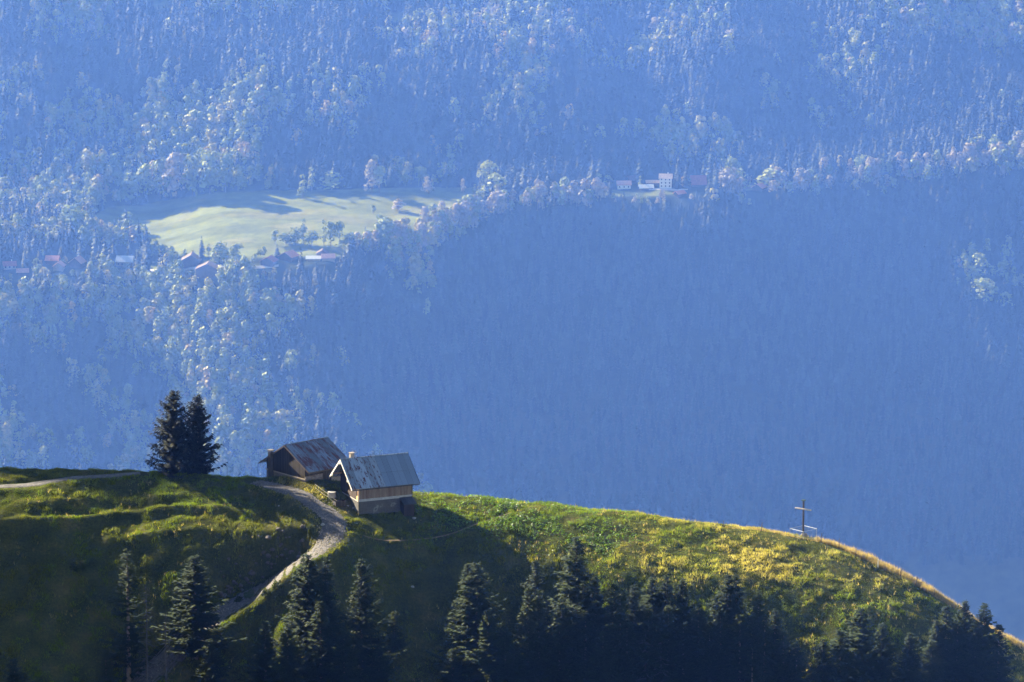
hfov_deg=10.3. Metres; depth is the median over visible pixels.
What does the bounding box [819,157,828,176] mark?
broadleaf tree
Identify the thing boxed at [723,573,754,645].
spruce tree
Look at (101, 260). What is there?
broadleaf tree
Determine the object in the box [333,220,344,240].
broadleaf tree
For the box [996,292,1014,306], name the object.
broadleaf tree
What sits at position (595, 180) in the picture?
broadleaf tree
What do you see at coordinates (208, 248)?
broadleaf tree
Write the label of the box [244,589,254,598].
shrub
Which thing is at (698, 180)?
house
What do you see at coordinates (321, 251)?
house
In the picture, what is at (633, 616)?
spruce tree
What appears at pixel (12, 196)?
broadleaf tree
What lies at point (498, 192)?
broadleaf tree
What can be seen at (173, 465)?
spruce tree
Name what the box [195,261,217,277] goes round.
house
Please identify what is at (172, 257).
broadleaf tree
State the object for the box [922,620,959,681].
spruce tree
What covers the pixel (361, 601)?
spruce tree
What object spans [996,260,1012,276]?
broadleaf tree
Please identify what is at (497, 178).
broadleaf tree
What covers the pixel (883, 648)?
spruce tree
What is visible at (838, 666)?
spruce tree
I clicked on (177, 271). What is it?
broadleaf tree
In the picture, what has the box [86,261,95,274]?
broadleaf tree
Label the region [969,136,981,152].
broadleaf tree
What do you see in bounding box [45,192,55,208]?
broadleaf tree
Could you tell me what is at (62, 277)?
broadleaf tree
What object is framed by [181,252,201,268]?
house
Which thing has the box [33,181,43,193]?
broadleaf tree
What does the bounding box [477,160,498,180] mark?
broadleaf tree
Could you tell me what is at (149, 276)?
broadleaf tree
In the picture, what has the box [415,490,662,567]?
dock plants
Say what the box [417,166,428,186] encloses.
broadleaf tree
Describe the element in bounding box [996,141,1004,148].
broadleaf tree
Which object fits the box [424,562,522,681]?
spruce tree
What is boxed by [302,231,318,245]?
broadleaf tree
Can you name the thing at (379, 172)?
broadleaf tree
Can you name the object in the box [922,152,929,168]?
broadleaf tree
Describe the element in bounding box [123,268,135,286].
broadleaf tree
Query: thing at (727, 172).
broadleaf tree
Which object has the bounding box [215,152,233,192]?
broadleaf tree
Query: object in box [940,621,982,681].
spruce tree
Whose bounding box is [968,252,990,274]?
broadleaf tree
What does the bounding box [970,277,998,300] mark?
broadleaf tree
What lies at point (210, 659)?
spruce tree
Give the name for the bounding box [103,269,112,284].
broadleaf tree
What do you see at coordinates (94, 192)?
broadleaf tree
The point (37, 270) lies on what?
broadleaf tree
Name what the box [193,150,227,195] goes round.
broadleaf tree
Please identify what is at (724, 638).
spruce tree
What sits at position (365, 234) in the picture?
broadleaf tree
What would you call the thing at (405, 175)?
broadleaf tree
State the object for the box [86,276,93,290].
broadleaf tree
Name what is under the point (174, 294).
broadleaf wood
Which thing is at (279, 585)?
shrub
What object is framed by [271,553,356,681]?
spruce tree
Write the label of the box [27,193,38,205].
broadleaf tree
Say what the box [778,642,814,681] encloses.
spruce tree
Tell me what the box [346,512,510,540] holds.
footpath
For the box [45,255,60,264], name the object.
house
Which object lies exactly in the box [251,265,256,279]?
broadleaf tree
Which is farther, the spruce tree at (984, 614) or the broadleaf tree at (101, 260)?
the broadleaf tree at (101, 260)
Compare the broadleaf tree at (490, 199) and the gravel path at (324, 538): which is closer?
the gravel path at (324, 538)
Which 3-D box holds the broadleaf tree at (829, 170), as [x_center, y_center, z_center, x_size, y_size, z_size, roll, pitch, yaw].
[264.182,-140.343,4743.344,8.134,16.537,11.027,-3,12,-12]
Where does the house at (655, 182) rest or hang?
on the mountainside
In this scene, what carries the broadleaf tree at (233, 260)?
on the mountainside
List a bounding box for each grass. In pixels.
[725,525,1023,649]
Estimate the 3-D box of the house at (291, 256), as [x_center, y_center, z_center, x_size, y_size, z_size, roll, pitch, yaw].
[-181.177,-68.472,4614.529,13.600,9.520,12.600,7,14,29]
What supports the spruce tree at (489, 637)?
on the hill
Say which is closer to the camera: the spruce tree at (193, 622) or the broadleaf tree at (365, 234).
the spruce tree at (193, 622)
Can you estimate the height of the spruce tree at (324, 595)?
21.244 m
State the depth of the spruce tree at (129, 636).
877.85 m
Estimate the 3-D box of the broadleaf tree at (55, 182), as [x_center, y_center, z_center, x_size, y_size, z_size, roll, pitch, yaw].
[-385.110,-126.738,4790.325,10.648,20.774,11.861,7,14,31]
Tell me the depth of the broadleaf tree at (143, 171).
4790.61 m
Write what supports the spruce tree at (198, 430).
on the hill
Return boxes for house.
[2,260,16,269]
[16,268,28,275]
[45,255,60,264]
[53,260,65,271]
[68,255,86,268]
[115,255,135,266]
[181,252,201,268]
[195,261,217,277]
[260,255,278,266]
[278,250,298,261]
[306,256,320,261]
[316,248,329,255]
[321,253,335,261]
[616,181,631,188]
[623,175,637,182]
[638,184,653,190]
[645,180,659,184]
[659,173,672,187]
[673,190,686,197]
[690,175,706,186]
[751,183,767,190]
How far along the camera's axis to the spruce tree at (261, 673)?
871.17 m
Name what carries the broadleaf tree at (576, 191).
on the mountainside
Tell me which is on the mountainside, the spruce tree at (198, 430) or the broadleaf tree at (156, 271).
the broadleaf tree at (156, 271)
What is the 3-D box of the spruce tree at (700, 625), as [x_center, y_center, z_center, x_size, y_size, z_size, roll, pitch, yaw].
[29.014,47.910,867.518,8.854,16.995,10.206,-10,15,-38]
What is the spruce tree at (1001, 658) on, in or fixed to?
on the hill
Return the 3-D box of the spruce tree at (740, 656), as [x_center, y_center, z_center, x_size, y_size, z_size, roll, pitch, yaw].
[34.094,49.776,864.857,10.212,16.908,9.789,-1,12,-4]
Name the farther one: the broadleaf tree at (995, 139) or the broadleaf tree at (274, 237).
the broadleaf tree at (995, 139)
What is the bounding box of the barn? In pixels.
[258,436,346,481]
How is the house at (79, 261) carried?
on the mountainside
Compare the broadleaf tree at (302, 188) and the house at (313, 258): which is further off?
the broadleaf tree at (302, 188)
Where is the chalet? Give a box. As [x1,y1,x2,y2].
[329,452,419,515]
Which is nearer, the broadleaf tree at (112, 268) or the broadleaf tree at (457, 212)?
the broadleaf tree at (112, 268)
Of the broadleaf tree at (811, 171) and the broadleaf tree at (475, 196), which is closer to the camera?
the broadleaf tree at (475, 196)
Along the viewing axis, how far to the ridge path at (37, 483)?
911.25 m
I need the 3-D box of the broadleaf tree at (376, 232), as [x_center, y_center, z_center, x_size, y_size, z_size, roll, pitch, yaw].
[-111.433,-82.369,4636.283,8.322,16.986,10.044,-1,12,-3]
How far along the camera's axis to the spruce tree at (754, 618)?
864.76 m
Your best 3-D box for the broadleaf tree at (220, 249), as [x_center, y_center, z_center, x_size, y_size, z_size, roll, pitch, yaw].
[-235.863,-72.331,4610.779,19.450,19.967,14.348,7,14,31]
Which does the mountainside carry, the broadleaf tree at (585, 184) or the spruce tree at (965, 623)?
the broadleaf tree at (585, 184)
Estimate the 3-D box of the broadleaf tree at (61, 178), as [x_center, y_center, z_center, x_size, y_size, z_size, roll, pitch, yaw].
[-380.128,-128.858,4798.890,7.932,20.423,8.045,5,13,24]
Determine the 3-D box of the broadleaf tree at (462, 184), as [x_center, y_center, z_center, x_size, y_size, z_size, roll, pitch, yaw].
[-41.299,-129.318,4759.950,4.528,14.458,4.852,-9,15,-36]
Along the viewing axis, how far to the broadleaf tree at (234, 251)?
4603.65 m
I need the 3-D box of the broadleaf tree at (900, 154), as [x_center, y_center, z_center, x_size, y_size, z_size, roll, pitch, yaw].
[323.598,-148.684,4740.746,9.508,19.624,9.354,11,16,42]
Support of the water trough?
on the hill
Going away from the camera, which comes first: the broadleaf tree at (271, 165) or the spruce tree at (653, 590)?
the spruce tree at (653, 590)
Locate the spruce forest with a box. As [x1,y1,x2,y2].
[0,0,1023,564]
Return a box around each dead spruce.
[133,588,157,681]
[160,608,173,681]
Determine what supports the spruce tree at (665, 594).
on the hill
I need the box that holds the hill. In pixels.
[0,468,1023,681]
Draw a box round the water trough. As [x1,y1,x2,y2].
[328,491,335,497]
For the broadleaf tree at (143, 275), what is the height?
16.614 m
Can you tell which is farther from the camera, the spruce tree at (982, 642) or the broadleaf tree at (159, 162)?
the broadleaf tree at (159, 162)
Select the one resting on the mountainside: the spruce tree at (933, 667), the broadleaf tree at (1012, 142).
the broadleaf tree at (1012, 142)
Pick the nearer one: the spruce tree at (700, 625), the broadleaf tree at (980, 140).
the spruce tree at (700, 625)
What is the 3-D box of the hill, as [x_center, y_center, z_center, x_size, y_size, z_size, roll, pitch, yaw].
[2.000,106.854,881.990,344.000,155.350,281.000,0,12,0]
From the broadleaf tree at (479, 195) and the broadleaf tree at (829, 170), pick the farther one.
the broadleaf tree at (829, 170)
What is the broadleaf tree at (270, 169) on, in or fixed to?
on the mountainside
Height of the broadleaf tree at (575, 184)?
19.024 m
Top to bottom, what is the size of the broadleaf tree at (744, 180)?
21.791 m
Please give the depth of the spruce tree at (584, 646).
868.31 m
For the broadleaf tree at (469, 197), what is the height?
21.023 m
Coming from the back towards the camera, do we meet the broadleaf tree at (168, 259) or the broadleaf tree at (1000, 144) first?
the broadleaf tree at (1000, 144)
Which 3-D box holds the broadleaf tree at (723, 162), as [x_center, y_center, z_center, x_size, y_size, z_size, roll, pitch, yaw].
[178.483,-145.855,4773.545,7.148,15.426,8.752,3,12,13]
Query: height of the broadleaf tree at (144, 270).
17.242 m
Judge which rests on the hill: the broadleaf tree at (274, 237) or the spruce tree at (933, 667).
the spruce tree at (933, 667)
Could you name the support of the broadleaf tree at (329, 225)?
on the mountainside
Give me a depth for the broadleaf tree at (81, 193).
4775.76 m
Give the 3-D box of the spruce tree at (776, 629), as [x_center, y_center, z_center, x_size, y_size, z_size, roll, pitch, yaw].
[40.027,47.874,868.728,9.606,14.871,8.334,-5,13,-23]
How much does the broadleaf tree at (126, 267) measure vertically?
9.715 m
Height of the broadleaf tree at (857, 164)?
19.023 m
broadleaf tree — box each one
[8,194,16,204]
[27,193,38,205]
[31,258,41,270]
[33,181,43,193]
[34,267,44,284]
[36,185,44,197]
[36,267,50,283]
[39,187,48,196]
[44,178,50,188]
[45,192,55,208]
[47,179,60,191]
[58,274,67,287]
[59,177,63,189]
[60,201,88,235]
[77,191,86,198]
[85,263,93,277]
[86,186,98,199]
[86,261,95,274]
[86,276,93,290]
[91,182,100,193]
[94,268,100,277]
[98,253,104,269]
[103,259,117,275]
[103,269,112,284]
[116,170,141,202]
[118,212,133,224]
[122,263,130,270]
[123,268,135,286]
[134,163,154,195]
[135,264,141,273]
[135,265,147,279]
[139,271,145,280]
[144,272,155,293]
[146,157,170,198]
[152,268,161,275]
[154,244,167,252]
[158,266,164,276]
[161,252,173,266]
[162,152,187,196]
[166,250,177,260]
[167,264,175,276]
[170,268,182,281]
[173,259,183,272]
[179,153,204,196]
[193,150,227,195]
[206,243,211,254]
[210,241,229,262]
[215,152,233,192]
[223,261,229,271]
[224,263,239,281]
[228,242,243,258]
[229,165,240,179]
[230,257,236,263]
[231,164,245,185]
[231,169,243,185]
[232,264,241,275]
[238,255,248,272]
[244,261,253,275]
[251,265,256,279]
[268,164,275,177]
[268,167,274,182]
[270,229,278,241]
[278,232,296,243]
[287,225,303,241]
[296,174,306,197]
[299,218,307,238]
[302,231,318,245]
[307,167,314,189]
[316,170,344,189]
[319,219,327,242]
[324,220,338,242]
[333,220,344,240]
[335,232,356,247]
[354,231,361,247]
[362,231,371,249]
[363,159,379,192]
[370,214,395,238]
[371,165,386,192]
[371,230,379,247]
[380,232,391,249]
[390,219,402,240]
[392,199,405,209]
[400,217,410,232]
[401,169,409,181]
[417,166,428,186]
[420,206,429,223]
[421,176,434,193]
[428,203,440,221]
[435,162,447,178]
[436,201,445,211]
[438,210,448,223]
[450,203,460,221]
[453,205,467,221]
[460,179,465,193]
[460,202,468,214]
[466,194,474,210]
[470,194,479,211]
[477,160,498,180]
[477,189,483,199]
[480,172,507,196]
[486,197,492,211]
[488,191,496,210]
[490,195,502,211]
[496,190,502,209]
[533,181,548,200]
[550,182,558,198]
[567,180,578,194]
[572,189,579,202]
[579,178,590,193]
[591,177,601,196]
[594,180,607,198]
[702,154,713,165]
[720,158,727,167]
[722,167,733,175]
[722,168,730,181]
[725,157,734,167]
[730,158,742,171]
[736,168,750,188]
[754,168,782,187]
[773,166,779,182]
[779,170,788,184]
[796,167,804,188]
[801,170,810,191]
[805,168,813,180]
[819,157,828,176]
[824,164,833,176]
[852,153,864,171]
[855,158,864,174]
[856,164,863,185]
[863,156,875,175]
[865,158,878,176]
[876,158,883,172]
[895,151,904,168]
[912,152,923,173]
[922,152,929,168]
[931,149,943,166]
[945,153,952,168]
[949,151,956,170]
[950,147,956,161]
[954,151,964,164]
[962,143,973,159]
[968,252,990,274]
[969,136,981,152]
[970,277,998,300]
[976,138,986,154]
[987,134,999,148]
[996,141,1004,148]
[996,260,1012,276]
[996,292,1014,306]
[1005,139,1018,156]
[1013,135,1020,154]
[1015,130,1022,143]
[1017,141,1023,153]
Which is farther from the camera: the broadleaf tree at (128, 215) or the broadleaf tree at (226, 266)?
the broadleaf tree at (128, 215)
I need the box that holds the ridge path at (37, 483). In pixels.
[0,472,140,488]
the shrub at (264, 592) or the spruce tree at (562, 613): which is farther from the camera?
the shrub at (264, 592)
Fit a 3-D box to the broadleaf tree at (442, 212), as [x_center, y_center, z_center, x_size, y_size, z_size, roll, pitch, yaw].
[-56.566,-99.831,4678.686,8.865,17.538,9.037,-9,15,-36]
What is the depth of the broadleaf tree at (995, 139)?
4733.31 m
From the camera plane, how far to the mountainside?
4652.78 m
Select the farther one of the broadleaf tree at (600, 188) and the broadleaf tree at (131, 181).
the broadleaf tree at (131, 181)
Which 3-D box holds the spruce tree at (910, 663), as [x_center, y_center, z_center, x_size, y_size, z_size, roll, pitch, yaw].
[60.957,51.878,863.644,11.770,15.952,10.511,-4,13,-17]
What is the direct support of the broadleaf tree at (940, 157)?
on the mountainside
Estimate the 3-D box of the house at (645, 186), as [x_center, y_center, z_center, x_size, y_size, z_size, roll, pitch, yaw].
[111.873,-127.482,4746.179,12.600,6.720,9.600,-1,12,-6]
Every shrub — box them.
[234,595,242,601]
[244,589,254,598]
[261,587,271,596]
[272,580,283,589]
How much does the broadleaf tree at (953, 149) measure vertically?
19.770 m
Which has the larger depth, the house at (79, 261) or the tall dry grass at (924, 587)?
the house at (79, 261)
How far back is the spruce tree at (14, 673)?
870.62 m
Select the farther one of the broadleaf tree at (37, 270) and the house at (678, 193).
the house at (678, 193)
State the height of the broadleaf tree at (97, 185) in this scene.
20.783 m
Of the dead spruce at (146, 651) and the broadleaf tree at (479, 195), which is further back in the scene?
the broadleaf tree at (479, 195)
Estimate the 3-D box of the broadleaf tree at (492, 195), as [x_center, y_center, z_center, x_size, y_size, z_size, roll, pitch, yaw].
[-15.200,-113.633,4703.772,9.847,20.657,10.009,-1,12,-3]
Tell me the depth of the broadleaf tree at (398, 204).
4719.25 m
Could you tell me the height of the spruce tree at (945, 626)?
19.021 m
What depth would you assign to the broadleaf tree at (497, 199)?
4698.07 m
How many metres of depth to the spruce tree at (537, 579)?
881.70 m
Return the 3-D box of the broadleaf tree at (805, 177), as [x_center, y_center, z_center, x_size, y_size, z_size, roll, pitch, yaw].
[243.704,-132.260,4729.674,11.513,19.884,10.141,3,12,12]
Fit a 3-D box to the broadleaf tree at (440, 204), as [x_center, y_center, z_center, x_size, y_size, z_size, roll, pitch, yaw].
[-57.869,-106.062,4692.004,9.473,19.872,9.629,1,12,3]
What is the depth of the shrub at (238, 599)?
889.58 m
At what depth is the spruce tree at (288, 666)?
867.41 m
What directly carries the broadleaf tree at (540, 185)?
on the mountainside
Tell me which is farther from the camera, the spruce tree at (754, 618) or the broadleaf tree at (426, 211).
the broadleaf tree at (426, 211)
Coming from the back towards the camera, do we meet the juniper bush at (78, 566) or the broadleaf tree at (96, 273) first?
the broadleaf tree at (96, 273)
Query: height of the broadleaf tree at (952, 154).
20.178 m
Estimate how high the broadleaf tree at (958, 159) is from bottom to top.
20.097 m
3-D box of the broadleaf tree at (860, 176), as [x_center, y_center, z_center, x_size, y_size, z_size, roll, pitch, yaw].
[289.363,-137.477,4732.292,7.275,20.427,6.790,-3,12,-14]
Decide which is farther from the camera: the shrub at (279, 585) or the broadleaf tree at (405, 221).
the broadleaf tree at (405, 221)
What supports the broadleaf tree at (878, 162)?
on the mountainside
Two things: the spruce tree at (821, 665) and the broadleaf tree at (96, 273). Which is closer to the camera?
the spruce tree at (821, 665)
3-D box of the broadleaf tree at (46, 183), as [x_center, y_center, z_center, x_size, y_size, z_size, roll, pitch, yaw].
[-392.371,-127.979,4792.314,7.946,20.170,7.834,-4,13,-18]
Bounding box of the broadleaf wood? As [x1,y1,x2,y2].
[0,0,1023,492]
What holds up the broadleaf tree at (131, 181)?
on the mountainside
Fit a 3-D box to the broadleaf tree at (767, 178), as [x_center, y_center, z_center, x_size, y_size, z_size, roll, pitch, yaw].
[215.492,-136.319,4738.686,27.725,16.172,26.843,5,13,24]
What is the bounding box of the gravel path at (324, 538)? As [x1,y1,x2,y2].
[125,480,347,681]
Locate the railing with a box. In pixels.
[790,526,816,538]
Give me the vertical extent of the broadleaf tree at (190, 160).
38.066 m
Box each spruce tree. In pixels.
[2,657,29,681]
[98,548,158,681]
[145,390,208,478]
[150,554,247,659]
[169,393,227,474]
[189,639,234,681]
[243,620,282,681]
[265,622,310,681]
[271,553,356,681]
[293,557,350,681]
[296,600,340,681]
[340,558,404,681]
[362,644,394,681]
[381,611,411,657]
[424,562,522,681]
[435,647,475,681]
[460,609,510,681]
[509,587,549,681]
[514,589,551,681]
[520,560,555,628]
[535,596,578,681]
[541,536,608,674]
[557,580,593,681]
[558,607,597,681]
[566,576,610,681]
[590,593,640,681]
[593,583,635,674]
[616,584,655,681]
[626,577,664,661]
[640,604,687,681]
[650,574,679,630]
[656,578,696,681]
[680,601,717,679]
[695,608,744,681]
[705,571,751,667]
[719,614,760,681]
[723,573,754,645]
[729,591,777,681]
[743,614,785,681]
[766,609,798,671]
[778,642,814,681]
[803,638,841,681]
[812,630,864,681]
[827,607,893,681]
[860,622,899,681]
[886,632,928,681]
[916,639,948,681]
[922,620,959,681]
[927,604,971,681]
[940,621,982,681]
[946,599,976,681]
[960,603,1002,681]
[964,624,1004,681]
[981,624,1019,681]
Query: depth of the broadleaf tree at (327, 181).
4770.36 m
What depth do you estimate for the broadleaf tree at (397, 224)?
4644.40 m
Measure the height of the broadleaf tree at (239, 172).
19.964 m
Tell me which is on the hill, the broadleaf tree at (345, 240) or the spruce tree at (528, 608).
the spruce tree at (528, 608)
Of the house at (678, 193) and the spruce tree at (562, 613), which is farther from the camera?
the house at (678, 193)
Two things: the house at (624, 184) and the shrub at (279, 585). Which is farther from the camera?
the house at (624, 184)
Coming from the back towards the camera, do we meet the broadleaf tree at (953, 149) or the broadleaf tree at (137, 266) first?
the broadleaf tree at (953, 149)
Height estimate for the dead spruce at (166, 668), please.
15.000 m
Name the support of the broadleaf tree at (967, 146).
on the mountainside
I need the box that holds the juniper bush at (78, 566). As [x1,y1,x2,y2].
[70,559,84,571]
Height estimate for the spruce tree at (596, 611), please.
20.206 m
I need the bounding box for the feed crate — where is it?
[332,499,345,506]
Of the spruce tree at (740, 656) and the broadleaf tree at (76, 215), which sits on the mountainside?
the broadleaf tree at (76, 215)
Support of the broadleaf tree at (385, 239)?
on the mountainside
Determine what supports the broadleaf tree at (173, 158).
on the mountainside
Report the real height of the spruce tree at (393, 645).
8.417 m
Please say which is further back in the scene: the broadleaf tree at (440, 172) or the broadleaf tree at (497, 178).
the broadleaf tree at (440, 172)
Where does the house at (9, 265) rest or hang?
on the mountainside
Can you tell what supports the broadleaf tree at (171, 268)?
on the mountainside
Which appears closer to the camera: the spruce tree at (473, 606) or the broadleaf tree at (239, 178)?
the spruce tree at (473, 606)
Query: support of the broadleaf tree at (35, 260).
on the mountainside
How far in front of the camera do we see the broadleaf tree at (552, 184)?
4725.02 m
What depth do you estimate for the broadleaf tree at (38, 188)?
4774.01 m
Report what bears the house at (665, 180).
on the mountainside
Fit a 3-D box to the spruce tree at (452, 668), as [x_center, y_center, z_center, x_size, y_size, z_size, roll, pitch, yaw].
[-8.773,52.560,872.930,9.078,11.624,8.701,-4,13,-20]
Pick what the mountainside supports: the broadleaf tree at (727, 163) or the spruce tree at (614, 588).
the broadleaf tree at (727, 163)
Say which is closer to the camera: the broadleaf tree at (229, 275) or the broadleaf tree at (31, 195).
the broadleaf tree at (229, 275)
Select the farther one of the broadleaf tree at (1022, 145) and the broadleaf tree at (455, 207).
the broadleaf tree at (1022, 145)
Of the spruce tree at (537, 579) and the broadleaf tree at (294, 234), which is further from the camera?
the broadleaf tree at (294, 234)
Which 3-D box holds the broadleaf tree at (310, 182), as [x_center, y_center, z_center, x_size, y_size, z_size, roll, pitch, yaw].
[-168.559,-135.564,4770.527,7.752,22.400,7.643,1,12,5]
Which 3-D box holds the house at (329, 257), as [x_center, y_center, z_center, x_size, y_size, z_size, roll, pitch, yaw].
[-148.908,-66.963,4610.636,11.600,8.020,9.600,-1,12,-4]
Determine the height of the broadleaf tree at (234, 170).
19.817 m
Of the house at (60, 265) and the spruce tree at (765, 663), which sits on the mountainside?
the house at (60, 265)
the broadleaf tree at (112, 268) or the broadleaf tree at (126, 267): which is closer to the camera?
the broadleaf tree at (112, 268)
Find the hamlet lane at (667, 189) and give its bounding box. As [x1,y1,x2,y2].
[649,188,687,190]
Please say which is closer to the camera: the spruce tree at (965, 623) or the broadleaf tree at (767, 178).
the spruce tree at (965, 623)
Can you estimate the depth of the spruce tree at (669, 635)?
865.79 m
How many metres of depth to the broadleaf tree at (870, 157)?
4732.71 m
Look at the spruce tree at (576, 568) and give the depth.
871.93 m
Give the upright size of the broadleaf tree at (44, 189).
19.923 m
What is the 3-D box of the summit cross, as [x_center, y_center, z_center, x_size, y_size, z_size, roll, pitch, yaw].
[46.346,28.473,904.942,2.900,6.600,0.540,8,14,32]
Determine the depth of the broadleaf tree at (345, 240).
4630.97 m
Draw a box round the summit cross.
[795,499,810,532]
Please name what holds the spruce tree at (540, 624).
on the hill
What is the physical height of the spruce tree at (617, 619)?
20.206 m
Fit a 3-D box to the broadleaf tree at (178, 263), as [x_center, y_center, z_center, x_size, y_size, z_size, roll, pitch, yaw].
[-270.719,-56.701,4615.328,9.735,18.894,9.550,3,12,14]
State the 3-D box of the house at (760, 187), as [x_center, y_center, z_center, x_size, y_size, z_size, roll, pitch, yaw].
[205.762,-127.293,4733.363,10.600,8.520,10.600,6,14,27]
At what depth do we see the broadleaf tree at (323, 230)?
4639.36 m
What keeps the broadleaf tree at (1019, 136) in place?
on the mountainside
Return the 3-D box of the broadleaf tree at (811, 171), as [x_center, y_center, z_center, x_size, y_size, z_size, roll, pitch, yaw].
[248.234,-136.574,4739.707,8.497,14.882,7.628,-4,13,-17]
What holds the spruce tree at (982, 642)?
on the hill
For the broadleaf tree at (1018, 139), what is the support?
on the mountainside
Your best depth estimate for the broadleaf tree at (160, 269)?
4621.32 m
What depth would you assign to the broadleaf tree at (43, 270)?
4591.66 m
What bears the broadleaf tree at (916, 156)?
on the mountainside
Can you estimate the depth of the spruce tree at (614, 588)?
868.50 m
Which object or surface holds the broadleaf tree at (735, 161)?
on the mountainside
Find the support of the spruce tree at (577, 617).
on the hill
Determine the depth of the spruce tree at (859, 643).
862.50 m
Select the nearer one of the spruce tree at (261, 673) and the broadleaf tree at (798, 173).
the spruce tree at (261, 673)
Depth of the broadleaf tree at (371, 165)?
4759.97 m
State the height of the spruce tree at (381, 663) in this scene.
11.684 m
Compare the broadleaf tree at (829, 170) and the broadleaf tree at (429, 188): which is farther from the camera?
the broadleaf tree at (429, 188)
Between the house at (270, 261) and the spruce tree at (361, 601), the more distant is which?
the house at (270, 261)
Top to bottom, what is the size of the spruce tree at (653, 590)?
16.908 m
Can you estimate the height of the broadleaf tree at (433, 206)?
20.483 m
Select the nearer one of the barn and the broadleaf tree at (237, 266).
the barn
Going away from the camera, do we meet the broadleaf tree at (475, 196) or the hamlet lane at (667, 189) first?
the broadleaf tree at (475, 196)
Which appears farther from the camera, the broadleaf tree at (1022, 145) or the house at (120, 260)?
the broadleaf tree at (1022, 145)
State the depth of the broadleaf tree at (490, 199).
4703.25 m
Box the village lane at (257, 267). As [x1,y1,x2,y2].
[150,264,278,270]
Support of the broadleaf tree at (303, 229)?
on the mountainside
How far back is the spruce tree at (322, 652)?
866.84 m
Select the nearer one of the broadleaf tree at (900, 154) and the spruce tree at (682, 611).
the spruce tree at (682, 611)
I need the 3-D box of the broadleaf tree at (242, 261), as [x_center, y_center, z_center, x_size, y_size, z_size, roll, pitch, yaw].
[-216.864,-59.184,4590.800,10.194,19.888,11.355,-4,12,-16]
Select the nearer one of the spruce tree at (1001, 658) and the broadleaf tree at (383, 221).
the spruce tree at (1001, 658)
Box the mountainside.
[0,0,1023,642]
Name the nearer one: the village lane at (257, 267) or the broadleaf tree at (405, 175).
the village lane at (257, 267)
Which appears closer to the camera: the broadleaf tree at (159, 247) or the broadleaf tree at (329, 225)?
the broadleaf tree at (329, 225)
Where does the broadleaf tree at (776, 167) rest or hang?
on the mountainside
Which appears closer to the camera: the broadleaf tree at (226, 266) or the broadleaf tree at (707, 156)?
the broadleaf tree at (226, 266)
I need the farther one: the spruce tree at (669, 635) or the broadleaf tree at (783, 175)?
the broadleaf tree at (783, 175)
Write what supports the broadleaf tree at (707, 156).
on the mountainside
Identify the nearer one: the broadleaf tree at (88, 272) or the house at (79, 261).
the broadleaf tree at (88, 272)
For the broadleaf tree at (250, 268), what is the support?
on the mountainside
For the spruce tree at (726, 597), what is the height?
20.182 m
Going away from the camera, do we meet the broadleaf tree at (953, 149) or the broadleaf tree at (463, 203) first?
the broadleaf tree at (463, 203)
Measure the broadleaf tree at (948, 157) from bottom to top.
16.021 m
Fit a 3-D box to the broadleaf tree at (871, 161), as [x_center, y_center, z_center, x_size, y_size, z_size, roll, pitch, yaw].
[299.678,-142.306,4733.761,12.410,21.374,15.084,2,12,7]
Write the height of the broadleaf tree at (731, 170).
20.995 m
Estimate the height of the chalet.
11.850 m
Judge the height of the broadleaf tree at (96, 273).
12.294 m
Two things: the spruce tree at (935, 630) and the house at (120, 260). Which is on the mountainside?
the house at (120, 260)
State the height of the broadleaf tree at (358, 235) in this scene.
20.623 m
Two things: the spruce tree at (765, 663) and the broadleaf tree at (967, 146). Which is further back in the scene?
the broadleaf tree at (967, 146)
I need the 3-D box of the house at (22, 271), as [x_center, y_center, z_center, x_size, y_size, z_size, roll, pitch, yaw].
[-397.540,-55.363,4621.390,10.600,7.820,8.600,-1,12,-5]
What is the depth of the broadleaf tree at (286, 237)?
4645.62 m
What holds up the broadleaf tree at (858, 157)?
on the mountainside
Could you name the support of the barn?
on the hill
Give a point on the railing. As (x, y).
(800, 531)

